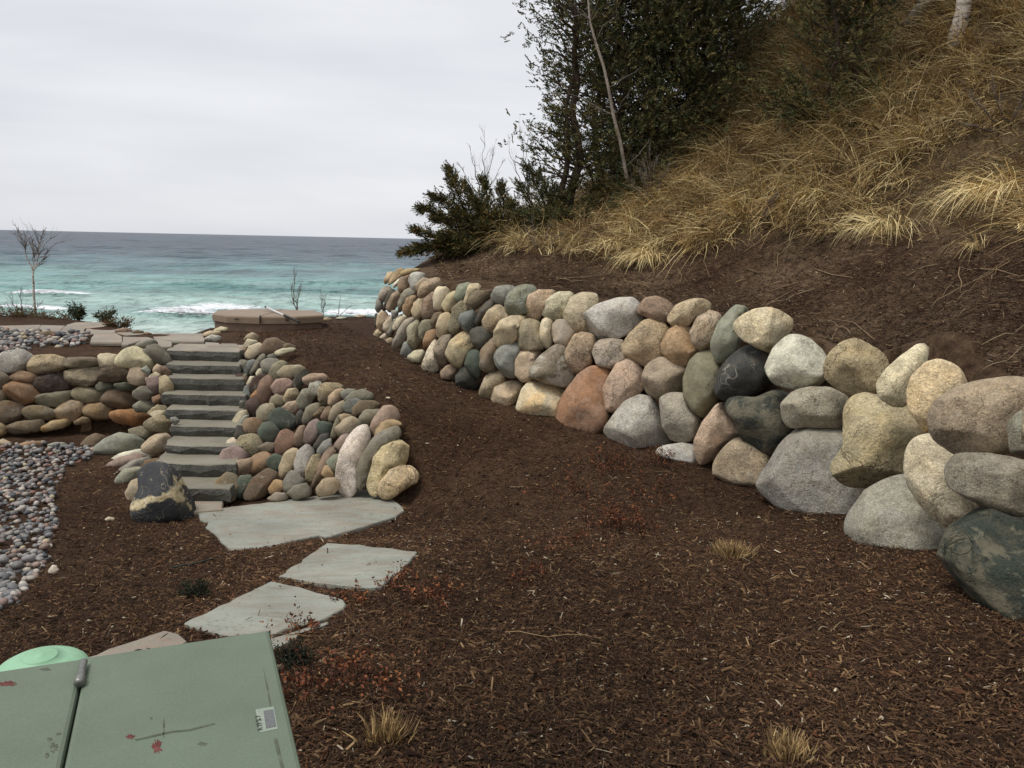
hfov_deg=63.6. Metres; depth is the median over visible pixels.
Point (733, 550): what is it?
grass tuft
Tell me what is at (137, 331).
rock
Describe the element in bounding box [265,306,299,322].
pole
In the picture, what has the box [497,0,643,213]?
cedar tree
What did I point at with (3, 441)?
rock
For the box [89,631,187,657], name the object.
stepping stone
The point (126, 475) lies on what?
rock
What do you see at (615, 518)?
dead plant
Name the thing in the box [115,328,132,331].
rock
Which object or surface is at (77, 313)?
bush
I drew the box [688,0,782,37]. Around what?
cedar tree
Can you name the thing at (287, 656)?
evergreen seedling
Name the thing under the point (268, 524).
stepping stone
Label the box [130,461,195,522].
boulder
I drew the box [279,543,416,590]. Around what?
stepping stone
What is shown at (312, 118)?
sky
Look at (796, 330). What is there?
fallen twigs
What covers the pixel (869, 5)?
cedar tree
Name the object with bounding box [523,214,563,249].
bare shrub
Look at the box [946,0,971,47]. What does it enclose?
birch tree
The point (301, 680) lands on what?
dead plant
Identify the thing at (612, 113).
birch tree
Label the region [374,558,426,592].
dead plant
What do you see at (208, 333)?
rock
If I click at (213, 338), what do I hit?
rock
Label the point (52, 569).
rock
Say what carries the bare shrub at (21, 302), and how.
on the ground at (954, 346)
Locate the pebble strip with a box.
[0,326,90,351]
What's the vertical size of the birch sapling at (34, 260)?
2.054 m
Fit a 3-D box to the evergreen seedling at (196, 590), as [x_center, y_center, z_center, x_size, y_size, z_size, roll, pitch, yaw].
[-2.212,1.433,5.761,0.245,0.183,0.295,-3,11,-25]
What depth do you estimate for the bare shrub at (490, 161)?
14.75 m
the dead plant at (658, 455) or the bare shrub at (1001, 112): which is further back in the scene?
the bare shrub at (1001, 112)
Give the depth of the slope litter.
9.51 m
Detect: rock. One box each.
[0,439,11,445]
[19,441,41,446]
[39,330,54,336]
[47,442,65,446]
[48,565,58,573]
[80,433,105,444]
[105,453,145,466]
[105,517,114,520]
[111,449,156,458]
[114,466,141,483]
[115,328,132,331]
[118,456,152,470]
[125,478,137,499]
[132,330,143,332]
[139,458,158,466]
[203,331,220,335]
[204,334,221,341]
[213,326,227,331]
[353,314,365,317]
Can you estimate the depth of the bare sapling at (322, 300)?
16.59 m
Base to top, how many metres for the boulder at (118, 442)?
0.347 m
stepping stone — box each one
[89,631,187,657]
[184,582,345,648]
[198,489,403,550]
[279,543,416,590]
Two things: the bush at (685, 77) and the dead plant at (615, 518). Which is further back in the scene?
the bush at (685, 77)
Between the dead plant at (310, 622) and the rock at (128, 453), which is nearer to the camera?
the dead plant at (310, 622)
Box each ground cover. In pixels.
[0,301,39,316]
[2,300,62,318]
[37,309,75,319]
[102,315,135,328]
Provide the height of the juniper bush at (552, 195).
1.514 m
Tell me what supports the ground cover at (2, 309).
on the ground at (954, 346)
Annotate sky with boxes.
[0,0,794,238]
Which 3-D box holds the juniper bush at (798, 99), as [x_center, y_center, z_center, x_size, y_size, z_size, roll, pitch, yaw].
[4.463,-4.159,12.358,1.789,1.191,1.670,1,10,0]
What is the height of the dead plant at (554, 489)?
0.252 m
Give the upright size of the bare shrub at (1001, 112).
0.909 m
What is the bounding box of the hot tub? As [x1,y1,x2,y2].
[212,309,323,331]
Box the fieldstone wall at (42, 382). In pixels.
[0,339,179,454]
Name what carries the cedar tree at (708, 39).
on the ground at (954, 346)
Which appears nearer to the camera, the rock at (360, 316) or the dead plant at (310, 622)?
the dead plant at (310, 622)
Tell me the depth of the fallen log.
13.29 m
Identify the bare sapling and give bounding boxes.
[289,268,300,309]
[318,285,327,315]
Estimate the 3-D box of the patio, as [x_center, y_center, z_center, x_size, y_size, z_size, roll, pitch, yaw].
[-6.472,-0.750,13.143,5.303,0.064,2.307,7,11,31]
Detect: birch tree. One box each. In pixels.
[557,0,647,183]
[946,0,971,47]
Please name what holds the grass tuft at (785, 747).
on the ground at (954, 346)
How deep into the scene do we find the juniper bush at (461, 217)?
14.19 m
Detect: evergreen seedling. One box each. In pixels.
[176,571,213,598]
[273,634,319,670]
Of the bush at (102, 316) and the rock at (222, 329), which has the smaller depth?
the rock at (222, 329)
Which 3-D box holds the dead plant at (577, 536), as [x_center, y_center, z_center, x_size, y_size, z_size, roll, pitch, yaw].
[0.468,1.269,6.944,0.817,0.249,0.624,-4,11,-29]
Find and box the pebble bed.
[0,440,93,610]
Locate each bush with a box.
[64,300,87,320]
[91,305,117,321]
[395,160,529,259]
[501,159,601,237]
[594,149,694,208]
[757,61,884,135]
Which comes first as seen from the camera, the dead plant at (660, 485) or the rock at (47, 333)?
the dead plant at (660, 485)
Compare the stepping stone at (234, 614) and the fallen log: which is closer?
the stepping stone at (234, 614)
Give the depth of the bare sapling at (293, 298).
16.53 m
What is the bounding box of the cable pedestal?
[0,645,88,671]
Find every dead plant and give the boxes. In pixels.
[259,596,320,632]
[274,625,399,717]
[321,648,432,713]
[323,579,366,605]
[356,571,464,615]
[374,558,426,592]
[504,556,547,589]
[518,520,617,552]
[523,461,611,506]
[566,438,649,481]
[580,495,661,538]
[627,473,708,508]
[636,437,683,478]
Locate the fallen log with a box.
[902,0,936,30]
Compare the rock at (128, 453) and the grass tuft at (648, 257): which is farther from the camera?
the grass tuft at (648, 257)
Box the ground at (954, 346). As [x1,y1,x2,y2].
[0,0,1023,767]
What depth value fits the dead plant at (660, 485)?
8.50 m
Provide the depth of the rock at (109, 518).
8.34 m
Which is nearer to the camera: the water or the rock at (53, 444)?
the rock at (53, 444)
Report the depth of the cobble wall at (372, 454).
9.64 m
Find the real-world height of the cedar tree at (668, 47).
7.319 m
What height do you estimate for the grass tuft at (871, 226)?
0.770 m
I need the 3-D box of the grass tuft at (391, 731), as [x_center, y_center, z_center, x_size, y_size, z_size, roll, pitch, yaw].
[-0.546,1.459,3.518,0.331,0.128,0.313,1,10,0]
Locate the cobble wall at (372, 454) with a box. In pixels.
[215,332,418,504]
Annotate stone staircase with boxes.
[156,343,249,515]
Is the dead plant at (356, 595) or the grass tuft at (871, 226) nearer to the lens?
the dead plant at (356, 595)
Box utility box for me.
[0,631,300,767]
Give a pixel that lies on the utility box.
(217, 703)
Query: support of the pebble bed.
on the ground at (954, 346)
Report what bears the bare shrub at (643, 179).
on the ground at (954, 346)
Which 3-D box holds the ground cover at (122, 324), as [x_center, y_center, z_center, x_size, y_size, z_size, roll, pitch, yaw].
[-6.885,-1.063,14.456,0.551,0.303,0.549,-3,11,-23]
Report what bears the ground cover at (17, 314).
on the ground at (954, 346)
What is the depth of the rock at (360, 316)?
16.16 m
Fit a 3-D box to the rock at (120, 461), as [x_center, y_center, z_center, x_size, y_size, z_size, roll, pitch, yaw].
[-4.838,0.966,10.345,0.484,0.168,0.157,-4,11,-28]
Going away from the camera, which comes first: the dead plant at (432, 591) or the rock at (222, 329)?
the dead plant at (432, 591)
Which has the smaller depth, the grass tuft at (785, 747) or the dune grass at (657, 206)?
the grass tuft at (785, 747)
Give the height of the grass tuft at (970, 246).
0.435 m
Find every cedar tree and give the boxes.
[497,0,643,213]
[525,0,647,181]
[547,0,714,201]
[548,0,753,171]
[587,0,790,163]
[632,0,772,92]
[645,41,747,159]
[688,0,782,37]
[770,0,920,132]
[819,0,905,88]
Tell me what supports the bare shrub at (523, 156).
on the ground at (954, 346)
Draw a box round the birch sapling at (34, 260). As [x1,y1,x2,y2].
[11,223,74,315]
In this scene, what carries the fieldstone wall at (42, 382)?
on the ground at (954, 346)
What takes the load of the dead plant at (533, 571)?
on the ground at (954, 346)
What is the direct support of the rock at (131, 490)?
on the ground at (954, 346)
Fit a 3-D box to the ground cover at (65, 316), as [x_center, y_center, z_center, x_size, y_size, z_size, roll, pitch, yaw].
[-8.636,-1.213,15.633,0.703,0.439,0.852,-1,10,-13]
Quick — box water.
[0,230,433,332]
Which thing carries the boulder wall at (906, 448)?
on the ground at (954, 346)
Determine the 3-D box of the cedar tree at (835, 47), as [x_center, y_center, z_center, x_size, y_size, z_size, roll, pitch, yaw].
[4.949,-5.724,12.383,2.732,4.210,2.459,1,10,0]
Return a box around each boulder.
[93,432,144,454]
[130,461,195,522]
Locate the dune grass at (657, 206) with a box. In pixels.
[411,0,1023,279]
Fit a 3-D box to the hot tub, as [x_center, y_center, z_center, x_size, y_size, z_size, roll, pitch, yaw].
[-4.352,-0.849,14.852,2.052,0.906,1.506,1,10,0]
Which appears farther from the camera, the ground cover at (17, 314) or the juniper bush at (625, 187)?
the ground cover at (17, 314)
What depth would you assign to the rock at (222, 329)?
13.92 m
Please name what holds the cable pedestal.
on the ground at (954, 346)
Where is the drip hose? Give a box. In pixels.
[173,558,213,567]
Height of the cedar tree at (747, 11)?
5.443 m
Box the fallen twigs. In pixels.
[8,206,1023,761]
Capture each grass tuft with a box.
[343,704,419,747]
[580,230,640,260]
[602,219,679,271]
[709,537,758,561]
[760,720,837,766]
[823,189,939,250]
[907,139,1023,225]
[938,228,995,261]
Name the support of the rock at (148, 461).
on the ground at (954, 346)
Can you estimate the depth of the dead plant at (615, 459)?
9.24 m
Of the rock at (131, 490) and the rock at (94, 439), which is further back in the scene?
the rock at (94, 439)
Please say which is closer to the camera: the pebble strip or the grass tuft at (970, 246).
the grass tuft at (970, 246)
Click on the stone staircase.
(203, 398)
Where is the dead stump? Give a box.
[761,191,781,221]
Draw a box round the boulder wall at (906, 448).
[373,268,1023,620]
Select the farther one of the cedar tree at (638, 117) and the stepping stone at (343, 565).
the cedar tree at (638, 117)
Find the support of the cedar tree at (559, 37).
on the ground at (954, 346)
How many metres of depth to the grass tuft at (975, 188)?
8.99 m
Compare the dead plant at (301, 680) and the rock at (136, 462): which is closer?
the dead plant at (301, 680)
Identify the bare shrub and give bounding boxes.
[4,288,44,313]
[454,124,502,199]
[508,127,538,191]
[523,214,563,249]
[624,140,668,201]
[956,66,1023,134]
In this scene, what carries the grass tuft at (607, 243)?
on the ground at (954, 346)
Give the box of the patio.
[0,322,237,349]
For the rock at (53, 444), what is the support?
on the ground at (954, 346)
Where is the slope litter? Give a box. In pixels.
[428,233,1023,376]

